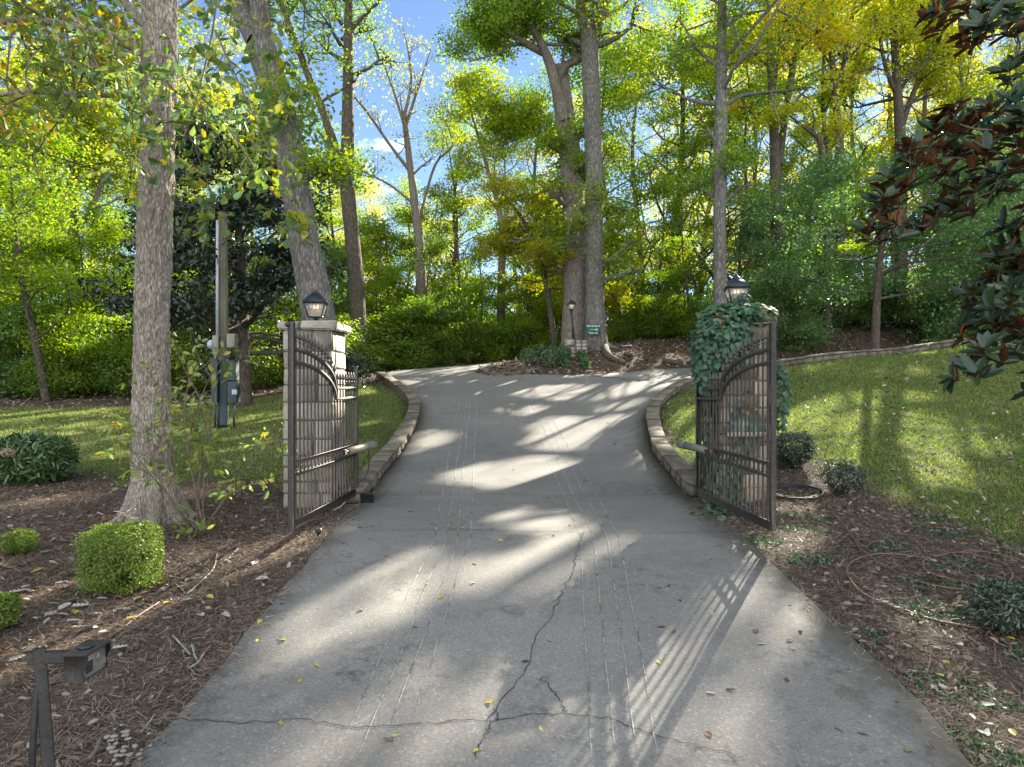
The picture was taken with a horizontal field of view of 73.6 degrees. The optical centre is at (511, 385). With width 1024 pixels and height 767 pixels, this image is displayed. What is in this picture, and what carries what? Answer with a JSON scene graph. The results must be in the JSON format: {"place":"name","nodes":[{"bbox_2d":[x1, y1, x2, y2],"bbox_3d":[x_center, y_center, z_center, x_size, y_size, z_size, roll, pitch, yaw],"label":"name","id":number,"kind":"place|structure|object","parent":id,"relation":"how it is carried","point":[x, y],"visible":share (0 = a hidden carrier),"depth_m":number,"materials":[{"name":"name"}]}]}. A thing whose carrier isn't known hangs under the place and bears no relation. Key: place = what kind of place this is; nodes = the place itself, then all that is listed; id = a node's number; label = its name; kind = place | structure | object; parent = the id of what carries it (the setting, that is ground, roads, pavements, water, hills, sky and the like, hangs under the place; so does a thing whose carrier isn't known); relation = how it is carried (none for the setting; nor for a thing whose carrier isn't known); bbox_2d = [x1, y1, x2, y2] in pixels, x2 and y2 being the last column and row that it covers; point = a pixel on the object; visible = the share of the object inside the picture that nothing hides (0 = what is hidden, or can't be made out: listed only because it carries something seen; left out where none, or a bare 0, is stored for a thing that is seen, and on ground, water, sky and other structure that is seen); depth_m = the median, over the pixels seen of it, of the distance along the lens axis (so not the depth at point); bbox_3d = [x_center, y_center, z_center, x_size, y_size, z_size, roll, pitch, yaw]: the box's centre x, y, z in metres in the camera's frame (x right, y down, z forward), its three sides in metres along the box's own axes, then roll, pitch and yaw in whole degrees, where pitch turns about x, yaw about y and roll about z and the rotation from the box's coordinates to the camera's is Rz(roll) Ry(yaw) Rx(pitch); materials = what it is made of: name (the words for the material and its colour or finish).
{"place":"outdoors","nodes":[
{"label":"outdoors","id":0,"kind":"place"},
{"bbox_2d":[0,265,1023,766],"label":"ground","id":1,"kind":"structure","parent":0,"point":[100,481],"depth_m":7.46,"materials":[{"name":"soil"}]},
{"bbox_2d":[0,590,24,629],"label":"boxwood ball","id":2,"kind":"object","parent":1,"relation":"on","point":[11,604],"visible":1,"depth_m":5.63,"materials":[{"name":"green plant"}]},
{"bbox_2d":[0,527,40,555],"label":"boxwood ball","id":3,"kind":"object","parent":1,"relation":"on","point":[16,541],"visible":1,"depth_m":7.31,"materials":[{"name":"green plant"}]},
{"bbox_2d":[0,428,82,486],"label":"rhododendron bush","id":4,"kind":"object","parent":1,"relation":"on","point":[44,462],"visible":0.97,"depth_m":10.92,"materials":[{"name":"green plant"}]},
{"bbox_2d":[0,289,93,394],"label":"woodland shrub","id":5,"kind":"object","parent":1,"relation":"on","point":[15,320],"visible":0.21,"depth_m":25.08,"materials":[{"name":"green plant"}]},
{"bbox_2d":[0,197,102,392],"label":"understorey tree","id":6,"kind":"object","parent":1,"relation":"on","point":[12,346],"visible":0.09,"depth_m":26.49,"materials":[{"name":"green plant"}]},
{"bbox_2d":[6,352,110,398],"bbox_3d":[-16.183,-0.471,24.563,3.303,1.971,3.063,0,0,23],"label":"woodland shrub","id":7,"kind":"object","parent":1,"relation":"on","point":[53,389],"visible":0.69,"depth_m":23.98,"materials":[{"name":"green plant"}]},
{"bbox_2d":[0,112,127,400],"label":"bent tree","id":8,"kind":"object","parent":1,"relation":"on","point":[12,219],"visible":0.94,"depth_m":23.39,"materials":[{"name":"green plant"}]},
{"bbox_2d":[0,0,127,371],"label":"woodland tree","id":9,"kind":"object","parent":1,"relation":"on","point":[11,64],"visible":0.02,"depth_m":38.59,"materials":[{"name":"green plant"}]},
{"bbox_2d":[0,209,135,398],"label":"understorey tree","id":10,"kind":"object","parent":1,"relation":"on","point":[103,231],"visible":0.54,"depth_m":24.86,"materials":[{"name":"green plant"}]},
{"bbox_2d":[27,640,110,766],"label":"keypad pedestal","id":11,"kind":"object","parent":1,"relation":"on","point":[83,662],"visible":1,"depth_m":3.18,"materials":[{"name":"black metal"}]},
{"bbox_2d":[35,271,133,393],"bbox_3d":[-15.759,-1.985,26.023,3.922,4.877,3.982,0,0,25],"label":"woodland shrub","id":12,"kind":"object","parent":1,"relation":"on","point":[103,329],"visible":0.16,"depth_m":25.33,"materials":[{"name":"green plant"}]},
{"bbox_2d":[0,29,192,359],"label":"spreading tree","id":13,"kind":"object","parent":1,"relation":"on","point":[92,126],"visible":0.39,"depth_m":28.36,"materials":[{"name":"green plant"}]},
{"bbox_2d":[71,519,165,598],"bbox_3d":[-3.673,1.613,6.452,0.735,0.706,0.675,0,0,-13],"label":"boxwood hedge","id":14,"kind":"object","parent":1,"relation":"on","point":[135,573],"visible":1,"depth_m":6.29,"materials":[{"name":"green plant"}]},
{"bbox_2d":[55,197,186,393],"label":"understorey tree","id":15,"kind":"object","parent":1,"relation":"on","point":[97,215],"visible":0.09,"depth_m":27.29,"materials":[{"name":"green plant"}]},
{"bbox_2d":[77,331,173,396],"bbox_3d":[-14.114,-0.817,25.064,3.040,2.563,3.278,0,0,-44],"label":"woodland shrub","id":16,"kind":"object","parent":1,"relation":"on","point":[117,378],"visible":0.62,"depth_m":24.44,"materials":[{"name":"green plant"}]},
{"bbox_2d":[71,35,253,360],"bbox_3d":[-20.100,-9.521,39.479,10.196,19.799,11.191,0,0,-38],"label":"woodland tree","id":17,"kind":"object","parent":1,"relation":"on","point":[131,198],"visible":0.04,"depth_m":38.20,"materials":[{"name":"green plant"}]},
{"bbox_2d":[0,0,332,528],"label":"oak tree","id":18,"kind":"object","parent":1,"relation":"on","point":[160,116],"visible":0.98,"depth_m":8.34,"materials":[{"name":"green plant"}]},
{"bbox_2d":[0,470,350,766],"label":"leaf litter","id":19,"kind":"object","parent":1,"relation":"on","point":[54,714],"visible":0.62,"depth_m":5.96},
{"bbox_2d":[114,1,259,352],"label":"woodland tree","id":20,"kind":"object","parent":1,"relation":"on","point":[213,98],"visible":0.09,"depth_m":32.68,"materials":[{"name":"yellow plant"}]},
{"bbox_2d":[0,481,379,766],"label":"pine straw","id":21,"kind":"object","parent":1,"relation":"on","point":[38,758],"visible":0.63,"depth_m":6.06,"materials":[{"name":"plant"}]},
{"bbox_2d":[92,335,298,539],"bbox_3d":[-3.752,0.637,8.193,2.306,2.525,1.264,0,0,-16],"label":"sapling","id":22,"kind":"object","parent":1,"relation":"on","point":[198,524],"visible":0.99,"depth_m":8.12,"materials":[{"name":"green plant"}]},
{"bbox_2d":[0,382,405,494],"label":"grass","id":23,"kind":"structure","parent":1,"relation":"on","point":[61,416],"depth_m":17.19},
{"bbox_2d":[0,368,423,407],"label":"leaf litter","id":24,"kind":"object","parent":1,"relation":"on","point":[118,398],"visible":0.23,"depth_m":23.89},
{"bbox_2d":[207,211,239,428],"bbox_3d":[-7.082,-1.487,16.907,0.750,5.640,0.435,0,0,0],"label":"utility pole","id":25,"kind":"object","parent":1,"relation":"on","point":[227,394],"visible":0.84,"depth_m":16.80,"materials":[{"name":"grey wood"}]},
{"bbox_2d":[65,98,382,408],"bbox_3d":[-8.258,-3.655,20.686,8.276,9.362,9.266,0,0,0],"label":"magnolia tree","id":26,"kind":"object","parent":1,"relation":"on","point":[189,253],"visible":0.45,"depth_m":19.45,"materials":[{"name":"green plant"}]},
{"bbox_2d":[101,0,392,436],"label":"leaning tree","id":27,"kind":"object","parent":1,"relation":"on","point":[310,271],"visible":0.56,"depth_m":15.23,"materials":[{"name":"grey plant"}]},
{"bbox_2d":[229,324,283,388],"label":"woodland shrub","id":28,"kind":"object","parent":1,"relation":"on","point":[254,372],"visible":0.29,"depth_m":25.93,"materials":[{"name":"green plant"}]},
{"bbox_2d":[232,224,301,386],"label":"understorey tree","id":29,"kind":"object","parent":1,"relation":"on","point":[282,318],"visible":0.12,"depth_m":28.19,"materials":[{"name":"green plant"}]},
{"bbox_2d":[277,320,350,508],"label":"stone pillar","id":30,"kind":"structure","parent":1,"relation":"on","point":[329,335],"depth_m":9.70,"materials":[{"name":"stone"}]},
{"bbox_2d":[285,322,357,530],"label":"iron gate","id":31,"kind":"structure","parent":1,"relation":"on","point":[294,521],"depth_m":8.33,"materials":[{"name":"brown metal"}]},
{"bbox_2d":[276,236,380,361],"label":"understorey tree","id":32,"kind":"object","parent":1,"relation":"on","point":[336,255],"visible":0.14,"depth_m":32.66,"materials":[{"name":"green plant"}]},
{"bbox_2d":[271,0,411,372],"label":"forked tree","id":33,"kind":"object","parent":1,"relation":"on","point":[356,292],"visible":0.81,"depth_m":31.23,"materials":[{"name":"green plant"}]},
{"bbox_2d":[295,100,402,319],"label":"woodland tree","id":34,"kind":"object","parent":1,"relation":"on","point":[332,221],"visible":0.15,"depth_m":43.93,"materials":[{"name":"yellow plant"}]},
{"bbox_2d":[328,160,396,298],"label":"woodland tree","id":35,"kind":"object","parent":1,"relation":"on","point":[373,186],"visible":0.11,"depth_m":49.81,"materials":[{"name":"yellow plant"}]},
{"bbox_2d":[330,231,418,369],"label":"understorey tree","id":36,"kind":"object","parent":1,"relation":"on","point":[394,270],"visible":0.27,"depth_m":34.26,"materials":[{"name":"green plant"}]},
{"bbox_2d":[341,371,419,505],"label":"stone kerb wall","id":37,"kind":"structure","parent":1,"relation":"on","point":[384,458],"depth_m":14.34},
{"bbox_2d":[331,199,442,347],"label":"understorey tree","id":38,"kind":"object","parent":1,"relation":"on","point":[376,228],"visible":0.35,"depth_m":37.75,"materials":[{"name":"green plant"}]},
{"bbox_2d":[337,304,439,370],"bbox_3d":[-6.551,-2.285,33.477,5.342,3.333,5.424,0,0,29],"label":"woodland shrub","id":39,"kind":"object","parent":1,"relation":"on","point":[412,325],"visible":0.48,"depth_m":32.59,"materials":[{"name":"green plant"}]},
{"bbox_2d":[339,13,464,365],"bbox_3d":[-6.000,-10.366,36.926,7.127,19.314,3.668,0,0,-15],"label":"bare tree","id":40,"kind":"object","parent":1,"relation":"on","point":[420,276],"visible":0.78,"depth_m":36.84,"materials":[{"name":"brown plant"}]},
{"bbox_2d":[367,173,448,303],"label":"woodland tree","id":41,"kind":"object","parent":1,"relation":"on","point":[402,198],"visible":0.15,"depth_m":45.93,"materials":[{"name":"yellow plant"}]},
{"bbox_2d":[373,337,447,369],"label":"woodland shrub","id":42,"kind":"object","parent":1,"relation":"on","point":[401,344],"visible":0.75,"depth_m":32.24,"materials":[{"name":"green plant"}]},
{"bbox_2d":[379,237,473,369],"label":"understorey tree","id":43,"kind":"object","parent":1,"relation":"on","point":[419,308],"visible":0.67,"depth_m":33.27,"materials":[{"name":"green plant"}]},
{"bbox_2d":[388,257,485,364],"bbox_3d":[-3.933,-3.625,34.974,5.143,5.627,5.279,0,0,-19],"label":"woodland shrub","id":44,"kind":"object","parent":1,"relation":"on","point":[463,303],"visible":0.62,"depth_m":33.85,"materials":[{"name":"green plant"}]},
{"bbox_2d":[386,105,495,322],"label":"woodland tree","id":45,"kind":"object","parent":1,"relation":"on","point":[457,215],"visible":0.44,"depth_m":40.10,"materials":[{"name":"green plant"}]},
{"bbox_2d":[414,216,495,362],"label":"understorey tree","id":46,"kind":"object","parent":1,"relation":"on","point":[436,248],"visible":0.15,"depth_m":36.97,"materials":[{"name":"green plant"}]},
{"bbox_2d":[404,93,529,321],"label":"woodland tree","id":47,"kind":"object","parent":1,"relation":"on","point":[447,231],"visible":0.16,"depth_m":43.22,"materials":[{"name":"green plant"}]},
{"bbox_2d":[440,238,527,363],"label":"understorey tree","id":48,"kind":"object","parent":1,"relation":"on","point":[482,298],"visible":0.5,"depth_m":35.09,"materials":[{"name":"green plant"}]},
{"bbox_2d":[417,60,555,322],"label":"crooked tree","id":49,"kind":"object","parent":1,"relation":"on","point":[492,106],"visible":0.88,"depth_m":36.81,"materials":[{"name":"green plant"}]},
{"bbox_2d":[460,113,559,327],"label":"woodland tree","id":50,"kind":"object","parent":1,"relation":"on","point":[522,152],"visible":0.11,"depth_m":49.81,"materials":[{"name":"green plant"}]},
{"bbox_2d":[480,214,562,363],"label":"understorey tree","id":51,"kind":"object","parent":1,"relation":"on","point":[522,319],"visible":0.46,"depth_m":35.09,"materials":[{"name":"green plant"}]},
{"bbox_2d":[471,56,620,322],"bbox_3d":[1.550,-9.944,38.724,8.801,17.090,9.659,0,0,-38],"label":"woodland tree","id":52,"kind":"object","parent":1,"relation":"on","point":[547,105],"visible":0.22,"depth_m":38.65,"materials":[{"name":"green plant"}]},
{"bbox_2d":[455,165,641,350],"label":"yellow maple","id":53,"kind":"object","parent":1,"relation":"on","point":[506,202],"visible":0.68,"depth_m":30.17,"materials":[{"name":"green plant"}]},
{"bbox_2d":[430,0,674,346],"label":"broken oak tree","id":54,"kind":"object","parent":1,"relation":"on","point":[494,24],"visible":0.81,"depth_m":28.80,"materials":[{"name":"green plant"}]},
{"bbox_2d":[453,0,696,363],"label":"oak tree","id":55,"kind":"object","parent":1,"relation":"on","point":[595,280],"visible":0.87,"depth_m":28.07,"materials":[{"name":"grey plant"}]},
{"bbox_2d":[526,0,711,337],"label":"woodland tree","id":56,"kind":"object","parent":1,"relation":"on","point":[605,85],"visible":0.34,"depth_m":37.04,"materials":[{"name":"green plant"}]},
{"bbox_2d":[603,203,675,342],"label":"understorey tree","id":57,"kind":"object","parent":1,"relation":"on","point":[628,224],"visible":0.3,"depth_m":34.07,"materials":[{"name":"green plant"}]},
{"bbox_2d":[609,291,690,338],"bbox_3d":[6.790,-3.486,34.036,3.844,2.555,3.786,0,0,-16],"label":"woodland shrub","id":58,"kind":"object","parent":1,"relation":"on","point":[658,324],"visible":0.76,"depth_m":33.23,"materials":[{"name":"green plant"}]},
{"bbox_2d":[575,9,729,294],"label":"woodland tree","id":59,"kind":"object","parent":1,"relation":"on","point":[632,157],"visible":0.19,"depth_m":44.61,"materials":[{"name":"green plant"}]},
{"bbox_2d":[607,167,710,339],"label":"understorey tree","id":60,"kind":"object","parent":1,"relation":"on","point":[658,287],"visible":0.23,"depth_m":36.19,"materials":[{"name":"green plant"}]},
{"bbox_2d":[646,378,702,497],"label":"stone kerb wall","id":61,"kind":"structure","parent":1,"relation":"on","point":[679,468],"depth_m":13.25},
{"bbox_2d":[602,0,761,287],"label":"woodland tree","id":62,"kind":"object","parent":1,"relation":"on","point":[680,6],"visible":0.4,"depth_m":39.33,"materials":[{"name":"green plant"}]},
{"bbox_2d":[642,195,726,339],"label":"understorey tree","id":63,"kind":"object","parent":1,"relation":"on","point":[666,254],"visible":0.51,"depth_m":33.62,"materials":[{"name":"green plant"}]},
{"bbox_2d":[627,65,754,294],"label":"woodland tree","id":64,"kind":"object","parent":1,"relation":"on","point":[661,203],"visible":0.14,"depth_m":56.31,"materials":[{"name":"green plant"}]},
{"bbox_2d":[425,304,984,374],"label":"leaf litter","id":65,"kind":"object","parent":1,"relation":"on","point":[637,342],"visible":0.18,"depth_m":28.24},
{"bbox_2d":[645,23,776,292],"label":"woodland tree","id":66,"kind":"object","parent":1,"relation":"on","point":[709,205],"visible":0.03,"depth_m":51.51,"materials":[{"name":"green plant"}]},
{"bbox_2d":[644,0,792,298],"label":"woodland tree","id":67,"kind":"object","parent":1,"relation":"on","point":[710,115],"visible":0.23,"depth_m":37.05,"materials":[{"name":"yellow plant"}]},
{"bbox_2d":[606,0,853,304],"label":"tall grey tree","id":68,"kind":"object","parent":1,"relation":"on","point":[725,158],"visible":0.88,"depth_m":22.88,"materials":[{"name":"green plant"}]},
{"bbox_2d":[676,163,801,335],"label":"understorey tree","id":69,"kind":"object","parent":1,"relation":"on","point":[747,236],"visible":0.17,"depth_m":29.98,"materials":[{"name":"green plant"}]},
{"bbox_2d":[702,315,776,501],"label":"stone pillar","id":70,"kind":"structure","parent":1,"relation":"on","point":[761,329],"depth_m":9.72,"materials":[{"name":"stone"}]},
{"bbox_2d":[696,322,775,530],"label":"iron gate","id":71,"kind":"structure","parent":70,"relation":"attached to","point":[769,522],"depth_m":8.23,"materials":[{"name":"brown metal"}]},
{"bbox_2d":[687,293,792,519],"bbox_3d":[3.042,0.196,9.701,2.103,3.173,1.190,0,0,-41],"label":"ivy","id":72,"kind":"object","parent":70,"relation":"attached to","point":[715,339],"visible":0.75,"depth_m":9.60,"materials":[{"name":"green plant"}]},
{"bbox_2d":[681,10,817,277],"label":"woodland tree","id":73,"kind":"object","parent":1,"relation":"on","point":[756,138],"visible":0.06,"depth_m":44.38,"materials":[{"name":"green plant"}]},
{"bbox_2d":[678,7,860,294],"bbox_3d":[13.727,-10.470,35.703,8.745,16.914,7.753,0,0,-27],"label":"woodland tree","id":74,"kind":"object","parent":1,"relation":"on","point":[745,120],"visible":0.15,"depth_m":35.66,"materials":[{"name":"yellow plant"}]},
{"bbox_2d":[689,0,878,317],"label":"double trunk tree","id":75,"kind":"object","parent":1,"relation":"on","point":[777,140],"visible":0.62,"depth_m":30.79,"materials":[{"name":"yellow plant"}]},
{"bbox_2d":[728,182,849,354],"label":"understorey tree","id":76,"kind":"object","parent":1,"relation":"on","point":[805,328],"visible":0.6,"depth_m":28.36,"materials":[{"name":"green plant"}]},
{"bbox_2d":[776,430,819,467],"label":"dark shrub","id":77,"kind":"object","parent":1,"relation":"on","point":[801,455],"visible":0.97,"depth_m":11.17,"materials":[{"name":"green plant"}]},
{"bbox_2d":[735,29,877,264],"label":"woodland tree","id":78,"kind":"object","parent":1,"relation":"on","point":[813,61],"visible":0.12,"depth_m":46.46,"materials":[{"name":"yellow plant"}]},
{"bbox_2d":[740,76,881,333],"bbox_3d":[13.049,-7.544,30.185,5.886,11.270,3.824,0,0,0],"label":"slender curved tree","id":79,"kind":"object","parent":1,"relation":"on","point":[772,117],"visible":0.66,"depth_m":29.93,"materials":[{"name":"green plant"}]},
{"bbox_2d":[765,140,891,328],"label":"understorey tree","id":80,"kind":"object","parent":1,"relation":"on","point":[859,246],"visible":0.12,"depth_m":30.92,"materials":[{"name":"green plant"}]},
{"bbox_2d":[759,0,911,302],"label":"slim tree","id":81,"kind":"object","parent":1,"relation":"on","point":[868,18],"visible":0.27,"depth_m":33.86,"materials":[{"name":"green plant"}]},
{"bbox_2d":[739,0,941,278],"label":"woodland tree","id":82,"kind":"object","parent":1,"relation":"on","point":[822,102],"visible":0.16,"depth_m":39.95,"materials":[{"name":"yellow plant"}]},
{"bbox_2d":[660,344,1023,559],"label":"grass","id":83,"kind":"structure","parent":1,"relation":"on","point":[842,361],"depth_m":14.15,"materials":[{"name":"plant"}]},
{"bbox_2d":[664,343,1023,551],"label":"leaf litter","id":84,"kind":"object","parent":1,"relation":"on","point":[1018,548],"visible":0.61,"depth_m":13.05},
{"bbox_2d":[817,457,871,496],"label":"dark shrub","id":85,"kind":"object","parent":1,"relation":"on","point":[842,473],"visible":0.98,"depth_m":9.70,"materials":[{"name":"green plant"}]},
{"bbox_2d":[669,470,1023,766],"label":"pine straw","id":86,"kind":"object","parent":1,"relation":"on","point":[901,588],"visible":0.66,"depth_m":6.29,"materials":[{"name":"plant"}]},
{"bbox_2d":[792,1,925,279],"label":"woodland tree","id":87,"kind":"object","parent":1,"relation":"on","point":[871,138],"visible":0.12,"depth_m":45.49,"materials":[{"name":"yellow plant"}]},
{"bbox_2d":[700,458,1023,762],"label":"leaf litter","id":88,"kind":"object","parent":1,"relation":"on","point":[966,657],"visible":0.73,"depth_m":6.39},
{"bbox_2d":[727,114,1023,356],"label":"understorey maple","id":89,"kind":"object","parent":1,"relation":"on","point":[833,173],"visible":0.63,"depth_m":22.88,"materials":[{"name":"green plant"}]},
{"bbox_2d":[744,511,1023,766],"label":"weeds","id":90,"kind":"object","parent":1,"relation":"on","point":[974,738],"visible":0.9,"depth_m":5.75,"materials":[{"name":"green plant"}]},
{"bbox_2d":[844,33,932,263],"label":"woodland tree","id":91,"kind":"object","parent":1,"relation":"on","point":[889,112],"visible":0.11,"depth_m":54.38,"materials":[{"name":"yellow plant"}]},
{"bbox_2d":[799,0,985,274],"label":"wide forked tree","id":92,"kind":"object","parent":1,"relation":"on","point":[897,84],"visible":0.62,"depth_m":35.87,"materials":[{"name":"green plant"}]},
{"bbox_2d":[776,338,1015,369],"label":"garden wall","id":93,"kind":"structure","parent":1,"relation":"on","point":[808,359],"depth_m":21.81,"materials":[{"name":"stone"}]},
{"bbox_2d":[831,511,992,629],"bbox_3d":[4.094,1.786,7.150,1.203,0.302,3.428,0,0,22],"label":"garden hose","id":94,"kind":"object","parent":1,"relation":"on","point":[883,602],"visible":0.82,"depth_m":6.49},
{"bbox_2d":[845,112,1008,342],"bbox_3d":[17.566,-6.203,29.027,6.861,9.701,6.289,0,0,-36],"label":"understorey tree","id":95,"kind":"object","parent":1,"relation":"on","point":[889,288],"visible":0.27,"depth_m":28.22,"materials":[{"name":"green plant"}]},
{"bbox_2d":[848,0,1014,268],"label":"woodland tree","id":96,"kind":"object","parent":1,"relation":"on","point":[923,113],"visible":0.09,"depth_m":42.24,"materials":[{"name":"green plant"}]},
{"bbox_2d":[847,0,1023,400],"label":"magnolia tree","id":97,"kind":"object","parent":1,"relation":"on","point":[942,123],"visible":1,"depth_m":4.73,"materials":[{"name":"green plant"}]},
{"bbox_2d":[889,131,1023,344],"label":"understorey tree","id":98,"kind":"object","parent":1,"relation":"on","point":[1014,177],"visible":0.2,"depth_m":26.76,"materials":[{"name":"green plant"}]},
{"bbox_2d":[892,0,1022,253],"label":"woodland tree","id":99,"kind":"object","parent":1,"relation":"on","point":[980,83],"visible":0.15,"depth_m":35.93,"materials":[{"name":"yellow plant"}]},
{"bbox_2d":[964,576,1023,635],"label":"yew shrub","id":100,"kind":"object","parent":1,"relation":"on","point":[999,604],"visible":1,"depth_m":5.34,"materials":[{"name":"green plant"}]},
{"bbox_2d":[0,0,1023,337],"label":"sky","id":101,"kind":"structure","parent":0,"point":[432,13],"materials":[{"name":"blue"}]},
{"bbox_2d":[131,336,1003,766],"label":"driveway","id":102,"kind":"structure","parent":0,"point":[479,468],"depth_m":5.40,"materials":[{"name":"concrete"}]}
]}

